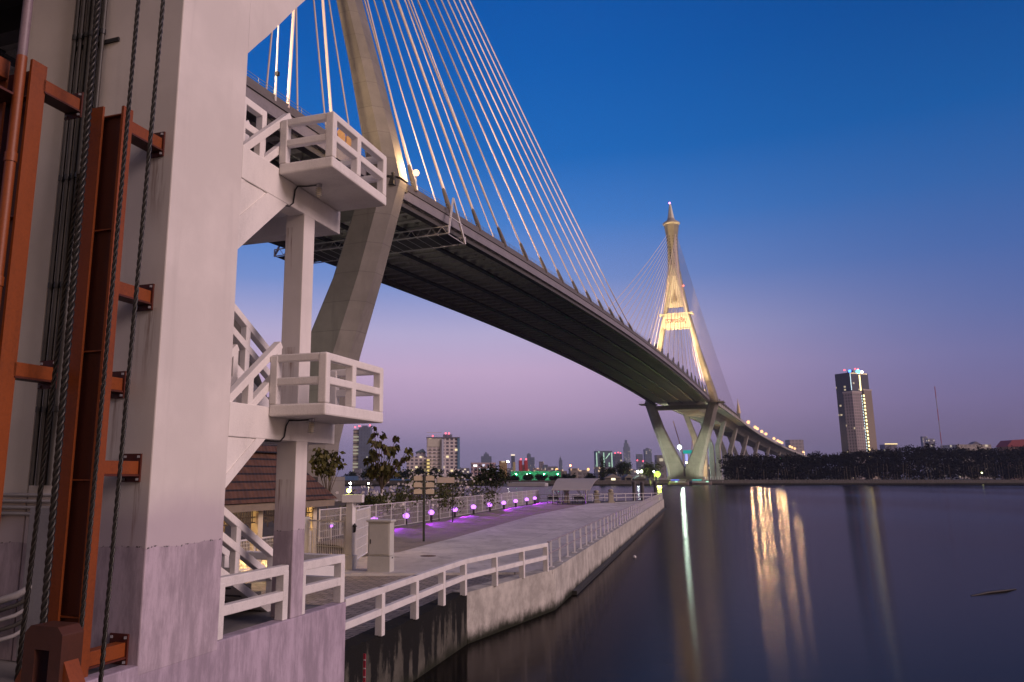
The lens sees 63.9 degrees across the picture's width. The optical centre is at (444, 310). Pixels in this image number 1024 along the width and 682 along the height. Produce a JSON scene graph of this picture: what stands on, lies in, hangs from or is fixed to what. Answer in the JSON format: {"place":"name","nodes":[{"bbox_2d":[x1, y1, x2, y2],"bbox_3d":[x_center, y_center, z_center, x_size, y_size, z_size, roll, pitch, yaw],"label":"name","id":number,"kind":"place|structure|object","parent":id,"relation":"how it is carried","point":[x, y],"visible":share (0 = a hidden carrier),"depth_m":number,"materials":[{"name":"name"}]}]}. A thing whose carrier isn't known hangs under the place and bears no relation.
{"place":"outdoors","nodes":[
{"label":"outdoors","id":0,"kind":"place"},
{"bbox_2d":[39,0,101,623],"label":"wire rope","id":1,"kind":"object","parent":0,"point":[66,363],"visible":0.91,"depth_m":10.05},
{"bbox_2d":[79,0,140,627],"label":"wire rope","id":2,"kind":"object","parent":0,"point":[104,375],"visible":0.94,"depth_m":9.84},
{"bbox_2d":[98,0,164,681],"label":"wire rope","id":3,"kind":"object","parent":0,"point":[125,411],"visible":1,"depth_m":9.64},
{"bbox_2d":[352,425,371,478],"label":"office tower","id":4,"kind":"structure","parent":0,"point":[361,437],"depth_m":888.85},
{"bbox_2d":[248,574,516,639],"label":"brick paving","id":5,"kind":"structure","parent":0,"point":[355,584],"depth_m":24.77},
{"bbox_2d":[306,565,333,575],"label":"white wall","id":6,"kind":"structure","parent":5,"relation":"on","point":[325,571],"depth_m":27.39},
{"bbox_2d":[224,496,644,565],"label":"bank ground","id":7,"kind":"structure","parent":0,"point":[268,531],"depth_m":67.66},
{"bbox_2d":[0,0,22,46],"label":"gate hall","id":8,"kind":"structure","parent":7,"relation":"on","point":[10,15],"depth_m":15.12,"materials":[{"name":"concrete"}]},
{"bbox_2d":[0,605,320,681],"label":"lock platform","id":9,"kind":"structure","parent":7,"relation":"on","point":[238,621],"depth_m":13.79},
{"bbox_2d":[0,56,83,519],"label":"gate guide","id":10,"kind":"object","parent":9,"relation":"on","point":[40,90],"visible":0.86,"depth_m":10.32,"materials":[{"name":"orange metal"}]},
{"bbox_2d":[0,0,33,305],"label":"drain pipe","id":11,"kind":"object","parent":10,"relation":"attached to","point":[10,161],"visible":1,"depth_m":10.29,"materials":[{"name":"orange metal"}]},
{"bbox_2d":[14,173,79,681],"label":"wire rope","id":12,"kind":"object","parent":10,"relation":"hanging from","point":[43,465],"visible":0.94,"depth_m":9.88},
{"bbox_2d":[15,621,84,681],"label":"anchor pedestal","id":13,"kind":"object","parent":9,"relation":"on","point":[52,651],"visible":1,"depth_m":8.73,"materials":[{"name":"brown metal"}]},
{"bbox_2d":[0,0,304,674],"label":"lock column","id":14,"kind":"structure","parent":9,"relation":"on","point":[164,600],"depth_m":11.81,"materials":[{"name":"white paint"}]},
{"bbox_2d":[0,629,20,641],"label":"sagging cable","id":15,"kind":"object","parent":14,"relation":"attached to","point":[10,636],"visible":0.66,"depth_m":10.87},
{"bbox_2d":[0,619,21,631],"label":"sagging cable","id":16,"kind":"object","parent":14,"relation":"attached to","point":[11,626],"visible":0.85,"depth_m":10.90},
{"bbox_2d":[0,609,23,621],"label":"sagging cable","id":17,"kind":"object","parent":14,"relation":"attached to","point":[11,616],"visible":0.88,"depth_m":10.93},
{"bbox_2d":[0,599,24,612],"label":"sagging cable","id":18,"kind":"object","parent":14,"relation":"attached to","point":[14,605],"visible":0.85,"depth_m":10.96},
{"bbox_2d":[0,585,31,604],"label":"railing","id":19,"kind":"object","parent":14,"relation":"attached to","point":[13,596],"visible":0.81,"depth_m":10.97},
{"bbox_2d":[1,511,48,515],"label":"conduit elbow","id":20,"kind":"object","parent":14,"relation":"attached to","point":[15,513],"visible":0.44,"depth_m":11.36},
{"bbox_2d":[2,499,49,502],"bbox_3d":[-5.927,3.667,11.202,1.265,2.121,0.052,-4,-12,20],"label":"pipe","id":21,"kind":"object","parent":14,"relation":"attached to","point":[22,501],"visible":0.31,"depth_m":11.36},
{"bbox_2d":[2,505,49,508],"bbox_3d":[-5.904,3.706,11.185,1.215,2.036,0.052,-4,-12,20],"label":"conduit elbow","id":22,"kind":"object","parent":14,"relation":"attached to","point":[15,507],"visible":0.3,"depth_m":11.37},
{"bbox_2d":[3,493,51,496],"bbox_3d":[-5.951,3.627,11.219,1.315,2.206,0.052,-4,-12,20],"label":"pipe","id":23,"kind":"object","parent":14,"relation":"attached to","point":[24,494],"visible":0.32,"depth_m":11.37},
{"bbox_2d":[16,508,49,657],"bbox_3d":[-5.517,3.664,11.061,0.400,1.950,0.078,-4,-12,20],"label":"cable trunking","id":24,"kind":"object","parent":14,"relation":"attached to","point":[34,610],"visible":0.38,"depth_m":11.06,"materials":[{"name":"grey metal"}]},
{"bbox_2d":[29,0,80,484],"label":"conduit pipe","id":25,"kind":"object","parent":14,"relation":"attached to","point":[53,260],"visible":0.99,"depth_m":12.02,"materials":[{"name":"black metal"}]},
{"bbox_2d":[35,0,86,484],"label":"conduit pipe","id":26,"kind":"object","parent":14,"relation":"attached to","point":[56,287],"visible":0.91,"depth_m":11.99,"materials":[{"name":"black metal"}]},
{"bbox_2d":[44,0,91,484],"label":"conduit pipe","id":27,"kind":"object","parent":14,"relation":"attached to","point":[77,132],"visible":0.61,"depth_m":12.13,"materials":[{"name":"black metal"}]},
{"bbox_2d":[46,0,94,484],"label":"conduit pipe","id":28,"kind":"object","parent":14,"relation":"attached to","point":[53,433],"visible":0.42,"depth_m":11.65,"materials":[{"name":"black metal"}]},
{"bbox_2d":[92,0,102,107],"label":"conduit pipe","id":29,"kind":"object","parent":14,"relation":"attached to","point":[100,16],"visible":0.3,"depth_m":12.48,"materials":[{"name":"black metal"}]},
{"bbox_2d":[93,0,107,107],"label":"conduit pipe","id":30,"kind":"object","parent":14,"relation":"attached to","point":[102,33],"visible":0.71,"depth_m":12.43,"materials":[{"name":"black metal"}]},
{"bbox_2d":[82,37,119,49],"bbox_3d":[-5.355,-4.111,12.595,0.870,0.060,0.034,-4,-12,20],"label":"pipe bracket","id":31,"kind":"object","parent":14,"relation":"attached to","point":[111,40],"visible":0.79,"depth_m":12.48,"materials":[{"name":"black metal"}]},
{"bbox_2d":[47,106,165,677],"bbox_3d":[-4.470,0.899,10.806,0.660,7.390,0.836,-4,-12,20],"label":"gate guide","id":32,"kind":"object","parent":14,"relation":"attached to","point":[100,202],"visible":0.86,"depth_m":10.50,"materials":[{"name":"orange metal"}]},
{"bbox_2d":[221,97,386,618],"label":"stair tower","id":33,"kind":"structure","parent":9,"relation":"on","point":[257,417],"depth_m":14.32,"materials":[{"name":"white paint"}]},
{"bbox_2d":[264,418,314,441],"bbox_3d":[-2.940,1.924,13.376,0.429,0.402,1.865,-9,-15,38],"label":"bulkhead lamp","id":34,"kind":"object","parent":33,"relation":"attached to","point":[311,425],"visible":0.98,"depth_m":13.92,"materials":[{"name":"grey metal"}]},
{"bbox_2d":[286,183,321,206],"bbox_3d":[-2.940,-2.178,14.205,0.429,0.472,1.865,-9,-15,38],"label":"bulkhead lamp","id":35,"kind":"object","parent":33,"relation":"attached to","point":[318,192],"visible":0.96,"depth_m":14.76,"materials":[{"name":"grey metal"}]},
{"bbox_2d":[84,602,345,681],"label":"wall","id":36,"kind":"structure","parent":7,"relation":"on","point":[308,645],"depth_m":13.15,"materials":[{"name":"concrete"}]},
{"bbox_2d":[217,551,344,639],"bbox_3d":[-3.873,4.883,14.252,2.720,0.985,4.020,-4,-12,20],"label":"concrete railing","id":37,"kind":"object","parent":36,"relation":"on","point":[278,596],"visible":0.68,"depth_m":13.64,"materials":[{"name":"white paint"}]},
{"bbox_2d":[223,445,337,571],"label":"pavilion","id":38,"kind":"structure","parent":7,"relation":"on","point":[251,486],"depth_m":31.35,"materials":[{"name":"brown tile"}]},
{"bbox_2d":[304,517,309,552],"bbox_3d":[-5.506,8.833,31.719,0.524,1.950,0.422,3,-12,-14],"label":"white board post","id":39,"kind":"object","parent":7,"relation":"on","point":[305,536],"visible":0.13,"depth_m":31.59,"materials":[{"name":"paint"}]},
{"bbox_2d":[308,447,346,534],"bbox_3d":[-7.229,11.178,50.846,2.473,5.391,2.354,0,-11,0],"label":"tree","id":40,"kind":"object","parent":7,"relation":"on","point":[326,467],"visible":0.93,"depth_m":50.86,"materials":[{"name":"green plant"}]},
{"bbox_2d":[321,501,373,529],"bbox_3d":[-6.057,12.957,51.279,3.640,2.097,2.930,0,-11,0],"label":"shrub","id":41,"kind":"object","parent":7,"relation":"on","point":[338,516],"visible":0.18,"depth_m":51.59,"materials":[{"name":"green plant"}]},
{"bbox_2d":[336,491,404,516],"bbox_3d":[-5.301,13.320,54.418,4.710,2.628,3.494,-5,-13,24],"label":"flowering shrub","id":42,"kind":"object","parent":7,"relation":"on","point":[368,500],"visible":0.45,"depth_m":54.62,"materials":[{"name":"green plant"}]},
{"bbox_2d":[350,485,413,518],"bbox_3d":[-4.196,13.616,56.745,5.366,2.974,4.626,4,-12,-18],"label":"flowering shrub","id":43,"kind":"object","parent":7,"relation":"on","point":[391,501],"visible":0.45,"depth_m":57.47,"materials":[{"name":"green plant"}]},
{"bbox_2d":[363,425,413,518],"bbox_3d":[-3.896,11.527,56.877,3.588,7.101,3.243,0,-11,0],"label":"slender tree","id":44,"kind":"object","parent":7,"relation":"on","point":[384,473],"visible":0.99,"depth_m":56.64,"materials":[{"name":"green plant"}]},
{"bbox_2d":[363,482,433,524],"bbox_3d":[-3.217,14.173,60.278,4.871,3.277,3.426,-11,-16,44],"label":"flowering shrub","id":45,"kind":"object","parent":7,"relation":"on","point":[400,498],"visible":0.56,"depth_m":60.29,"materials":[{"name":"green plant"}]},
{"bbox_2d":[344,592,466,681],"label":"retaining wall","id":46,"kind":"structure","parent":7,"relation":"on","point":[405,648],"depth_m":19.01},
{"bbox_2d":[363,654,365,681],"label":"water gauge","id":47,"kind":"object","parent":46,"relation":"attached to","point":[364,667],"visible":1,"depth_m":16.38,"materials":[{"name":"red paint"}]},
{"bbox_2d":[344,542,548,635],"bbox_3d":[0.554,7.403,22.444,0.780,0.990,14.765,-5,-12,22],"label":"concrete railing","id":48,"kind":"object","parent":46,"relation":"on","point":[379,611],"visible":0.98,"depth_m":20.59,"materials":[{"name":"white paint"}]},
{"bbox_2d":[379,480,457,522],"bbox_3d":[-2.392,14.778,63.291,6.741,3.284,3.526,-2,-12,11],"label":"flowering shrub","id":49,"kind":"object","parent":7,"relation":"on","point":[441,505],"visible":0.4,"depth_m":63.06,"materials":[{"name":"green plant"}]},
{"bbox_2d":[388,470,455,518],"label":"flowering shrub","id":50,"kind":"object","parent":7,"relation":"on","point":[441,489],"visible":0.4,"depth_m":67.20,"materials":[{"name":"green plant"}]},
{"bbox_2d":[317,490,539,541],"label":"fence","id":51,"kind":"object","parent":7,"relation":"on","point":[466,500],"visible":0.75,"depth_m":66.02,"materials":[{"name":"white metal"}]},
{"bbox_2d":[233,0,632,500],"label":"bridge tower","id":52,"kind":"structure","parent":7,"relation":"on","point":[341,323],"depth_m":121.92,"materials":[{"name":"concrete"}]},
{"bbox_2d":[0,43,709,405],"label":"bridge deck","id":53,"kind":"structure","parent":52,"relation":"attached to","point":[486,277],"depth_m":207.28,"materials":[{"name":"concrete"}]},
{"bbox_2d":[274,25,279,100],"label":"cable","id":54,"kind":"object","parent":53,"relation":"on","point":[277,72],"visible":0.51,"depth_m":100.77,"materials":[{"name":"white metal"}]},
{"bbox_2d":[274,198,465,263],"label":"maintenance gantry","id":55,"kind":"object","parent":53,"relation":"hanging from","point":[419,243],"visible":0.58,"depth_m":147.70,"materials":[{"name":"white metal"}]},
{"bbox_2d":[404,473,466,517],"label":"flowering shrub","id":56,"kind":"object","parent":7,"relation":"on","point":[459,501],"visible":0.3,"depth_m":70.72,"materials":[{"name":"green plant"}]},
{"bbox_2d":[316,502,579,552],"bbox_3d":[4.811,17.925,71.906,6.973,0.353,72.555,-3,-12,16],"label":"soil strip","id":57,"kind":"object","parent":7,"relation":"on","point":[408,537],"visible":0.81,"depth_m":56.87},
{"bbox_2d":[414,475,433,540],"bbox_3d":[-1.100,10.749,44.656,1.120,3.570,0.171,0,-11,0],"label":"sign post","id":58,"kind":"object","parent":57,"relation":"on","point":[418,481],"visible":1,"depth_m":44.84,"materials":[{"name":"black metal"}]},
{"bbox_2d":[437,477,453,521],"bbox_3d":[0.134,14.078,60.436,1.280,3.495,0.115,0,-11,0],"label":"notice board","id":59,"kind":"object","parent":57,"relation":"on","point":[445,480],"visible":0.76,"depth_m":60.65,"materials":[{"name":"wood"}]},
{"bbox_2d":[425,469,490,515],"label":"flowering shrub","id":60,"kind":"object","parent":7,"relation":"on","point":[455,479],"visible":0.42,"depth_m":74.78,"materials":[{"name":"green plant"}]},
{"bbox_2d":[425,474,501,513],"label":"flowering shrub","id":61,"kind":"object","parent":7,"relation":"on","point":[472,493],"visible":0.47,"depth_m":76.65,"materials":[{"name":"green plant"}]},
{"bbox_2d":[440,486,497,511],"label":"shrub","id":62,"kind":"object","parent":7,"relation":"on","point":[476,492],"visible":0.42,"depth_m":81.66,"materials":[{"name":"green plant"}]},
{"bbox_2d":[469,463,513,508],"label":"round tree","id":63,"kind":"object","parent":7,"relation":"on","point":[485,476],"visible":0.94,"depth_m":89.00,"materials":[{"name":"green plant"}]},
{"bbox_2d":[452,499,665,643],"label":"retaining wall","id":64,"kind":"structure","parent":7,"relation":"on","point":[509,602],"depth_m":28.52,"materials":[{"name":"concrete"}]},
{"bbox_2d":[547,492,662,566],"bbox_3d":[17.931,17.995,74.914,0.201,0.971,96.700,-3,-12,17],"label":"steel railing","id":65,"kind":"object","parent":64,"relation":"on","point":[653,499],"visible":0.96,"depth_m":45.15,"materials":[{"name":"white metal"}]},
{"bbox_2d":[481,452,491,462],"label":"skyline tower","id":66,"kind":"structure","parent":0,"point":[486,458],"depth_m":2559.22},
{"bbox_2d":[345,501,652,575],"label":"concrete promenade","id":67,"kind":"structure","parent":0,"point":[537,529],"depth_m":42.44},
{"bbox_2d":[342,494,363,569],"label":"gate pier","id":68,"kind":"structure","parent":67,"relation":"on","point":[351,500],"depth_m":30.48,"materials":[{"name":"white paint"}]},
{"bbox_2d":[307,519,345,553],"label":"gate","id":69,"kind":"structure","parent":68,"relation":"attached to","point":[324,537],"depth_m":31.14,"materials":[{"name":"white metal"}]},
{"bbox_2d":[355,506,370,558],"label":"gate","id":70,"kind":"structure","parent":67,"relation":"on","point":[363,515],"depth_m":33.41,"materials":[{"name":"white metal"}]},
{"bbox_2d":[366,519,395,571],"bbox_3d":[-2.300,8.576,29.791,0.960,1.900,0.620,-3,-12,14],"label":"utility cabinet","id":71,"kind":"object","parent":67,"relation":"on","point":[380,557],"visible":0.95,"depth_m":29.57,"materials":[{"name":"metal"}]},
{"bbox_2d":[499,461,506,477],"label":"skyline tower","id":72,"kind":"structure","parent":0,"point":[503,464],"depth_m":805.79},
{"bbox_2d":[594,451,612,466],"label":"flats tower","id":73,"kind":"structure","parent":0,"point":[608,457],"depth_m":1476.83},
{"bbox_2d":[607,489,614,502],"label":"stone pillar","id":74,"kind":"structure","parent":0,"point":[610,496],"depth_m":106.05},
{"bbox_2d":[613,452,621,475],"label":"skyline tower","id":75,"kind":"structure","parent":0,"point":[617,458],"depth_m":1574.90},
{"bbox_2d":[623,440,630,465],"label":"skyline tower","id":76,"kind":"structure","parent":0,"point":[626,451],"depth_m":3548.61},
{"bbox_2d":[235,0,1023,476],"label":"sky","id":77,"kind":"structure","parent":0,"point":[842,180],"materials":[{"name":"blue"}]},
{"bbox_2d":[636,454,643,470],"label":"skyline tower","id":78,"kind":"structure","parent":0,"point":[639,460],"depth_m":2361.79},
{"bbox_2d":[643,448,651,464],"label":"skyline tower","id":79,"kind":"structure","parent":0,"point":[647,452],"depth_m":2561.66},
{"bbox_2d":[654,455,666,479],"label":"skyline tower","id":80,"kind":"structure","parent":0,"point":[660,459],"depth_m":746.65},
{"bbox_2d":[362,477,1003,479],"bbox_3d":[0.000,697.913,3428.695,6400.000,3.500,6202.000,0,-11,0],"label":"bank ground","id":81,"kind":"structure","parent":0,"point":[829,479],"depth_m":794.50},
{"bbox_2d":[397,467,412,478],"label":"tree","id":82,"kind":"object","parent":81,"relation":"on","point":[404,474],"visible":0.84,"depth_m":427.03,"materials":[{"name":"green plant"}]},
{"bbox_2d":[406,449,426,478],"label":"hotel wing","id":83,"kind":"structure","parent":81,"relation":"on","point":[417,460],"depth_m":786.89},
{"bbox_2d":[412,466,428,476],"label":"tree","id":84,"kind":"object","parent":81,"relation":"on","point":[419,471],"visible":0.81,"depth_m":430.14,"materials":[{"name":"green plant"}]},
{"bbox_2d":[426,467,443,477],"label":"tree","id":85,"kind":"object","parent":81,"relation":"on","point":[431,473],"visible":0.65,"depth_m":434.38,"materials":[{"name":"green plant"}]},
{"bbox_2d":[426,432,459,479],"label":"hotel block","id":86,"kind":"structure","parent":81,"relation":"on","point":[443,452],"depth_m":788.32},
{"bbox_2d":[446,468,462,479],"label":"tree","id":87,"kind":"object","parent":81,"relation":"on","point":[455,472],"visible":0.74,"depth_m":426.85,"materials":[{"name":"green plant"}]},
{"bbox_2d":[471,463,495,478],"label":"office block","id":88,"kind":"structure","parent":81,"relation":"on","point":[474,466],"depth_m":687.71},
{"bbox_2d":[510,471,560,479],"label":"lit shed","id":89,"kind":"structure","parent":81,"relation":"on","point":[519,474],"depth_m":460.98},
{"bbox_2d":[569,468,578,477],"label":"city block","id":90,"kind":"structure","parent":81,"relation":"on","point":[572,471],"depth_m":710.14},
{"bbox_2d":[598,454,606,479],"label":"cypress tree","id":91,"kind":"object","parent":81,"relation":"on","point":[602,470],"visible":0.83,"depth_m":436.49,"materials":[{"name":"green plant"}]},
{"bbox_2d":[603,474,620,479],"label":"bank house","id":92,"kind":"structure","parent":81,"relation":"on","point":[611,477],"depth_m":430.88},
{"bbox_2d":[615,460,632,475],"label":"riverside tree","id":93,"kind":"object","parent":81,"relation":"on","point":[622,467],"visible":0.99,"depth_m":447.69,"materials":[{"name":"green plant"}]},
{"bbox_2d":[610,202,738,480],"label":"bridge tower","id":94,"kind":"structure","parent":81,"relation":"on","point":[675,296],"depth_m":480.62,"materials":[{"name":"concrete"}]},
{"bbox_2d":[673,421,692,463],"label":"lit crane","id":95,"kind":"object","parent":81,"relation":"on","point":[686,452],"visible":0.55,"depth_m":629.77,"materials":[{"name":"metal"}]},
{"bbox_2d":[655,401,814,479],"bbox_3d":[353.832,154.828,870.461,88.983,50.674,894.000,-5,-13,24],"label":"approach viaduct","id":96,"kind":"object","parent":81,"relation":"on","point":[731,427],"visible":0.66,"depth_m":645.16,"materials":[{"name":"concrete"}]},
{"bbox_2d":[835,368,877,478],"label":"tower block","id":97,"kind":"structure","parent":81,"relation":"on","point":[855,411],"depth_m":900.86,"materials":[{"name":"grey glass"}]},
{"bbox_2d":[717,441,1023,479],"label":"mangrove wood","id":98,"kind":"object","parent":81,"relation":"on","point":[874,464],"visible":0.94,"depth_m":524.68,"materials":[{"name":"green plant"}]},
{"bbox_2d":[996,439,1023,479],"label":"red roofed hall","id":99,"kind":"structure","parent":81,"relation":"on","point":[1003,445],"depth_m":789.67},
{"bbox_2d":[345,484,1023,681],"bbox_3d":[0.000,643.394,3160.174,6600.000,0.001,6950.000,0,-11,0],"label":"river water","id":100,"kind":"structure","parent":0,"point":[797,583],"depth_m":32.41,"materials":[{"name":"liquid"}]},
{"bbox_2d":[503,482,547,485],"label":"river barge","id":101,"kind":"object","parent":100,"relation":"on","point":[527,484],"visible":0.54,"depth_m":388.75},
{"bbox_2d":[542,494,622,504],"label":"pier deck","id":102,"kind":"structure","parent":100,"relation":"in","point":[577,502],"depth_m":101.87,"materials":[{"name":"metal"}]},
{"bbox_2d":[552,478,599,503],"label":"canopy","id":103,"kind":"object","parent":102,"relation":"on","point":[577,484],"visible":0.91,"depth_m":105.75,"materials":[{"name":"grey metal"}]},
{"bbox_2d":[539,493,651,501],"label":"pier railing","id":104,"kind":"object","parent":102,"relation":"on","point":[604,497],"visible":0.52,"depth_m":114.48,"materials":[{"name":"white metal"}]},
{"bbox_2d":[632,481,636,500],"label":"mooring pile","id":105,"kind":"object","parent":100,"relation":"in","point":[633,486],"visible":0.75,"depth_m":126.82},
{"bbox_2d":[668,479,688,484],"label":"river boat","id":106,"kind":"object","parent":100,"relation":"on","point":[677,483],"visible":1,"depth_m":446.81,"materials":[{"name":"white metal"}]},
{"bbox_2d":[689,479,711,484],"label":"river boat","id":107,"kind":"object","parent":100,"relation":"on","point":[692,482],"visible":1,"depth_m":450.73,"materials":[{"name":"white metal"}]},
{"bbox_2d":[970,589,1015,595],"bbox_3d":[22.559,11.504,33.485,3.638,0.124,0.182,7,-13,-29],"label":"floating branch","id":108,"kind":"object","parent":100,"relation":"on","point":[997,591],"visible":1,"depth_m":33.43,"materials":[{"name":"brown wood"}]},
{"bbox_2d":[345,480,1023,485],"bbox_3d":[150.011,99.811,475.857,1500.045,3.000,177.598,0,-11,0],"label":"bank embankment","id":109,"kind":"structure","parent":0,"point":[549,482],"depth_m":479.77,"materials":[{"name":"concrete"}]},
{"bbox_2d":[639,461,663,478],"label":"riverside tree","id":110,"kind":"object","parent":109,"relation":"on","point":[648,470],"visible":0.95,"depth_m":452.14,"materials":[{"name":"green plant"}]},
{"bbox_2d":[785,440,804,473],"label":"skyline tower","id":111,"kind":"structure","parent":0,"point":[798,445],"depth_m":1283.90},
{"bbox_2d":[880,443,896,477],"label":"skyline tower","id":112,"kind":"structure","parent":0,"point":[892,446],"depth_m":1283.28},
{"bbox_2d":[940,441,994,478],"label":"building","id":113,"kind":"structure","parent":0,"point":[971,445],"depth_m":1086.12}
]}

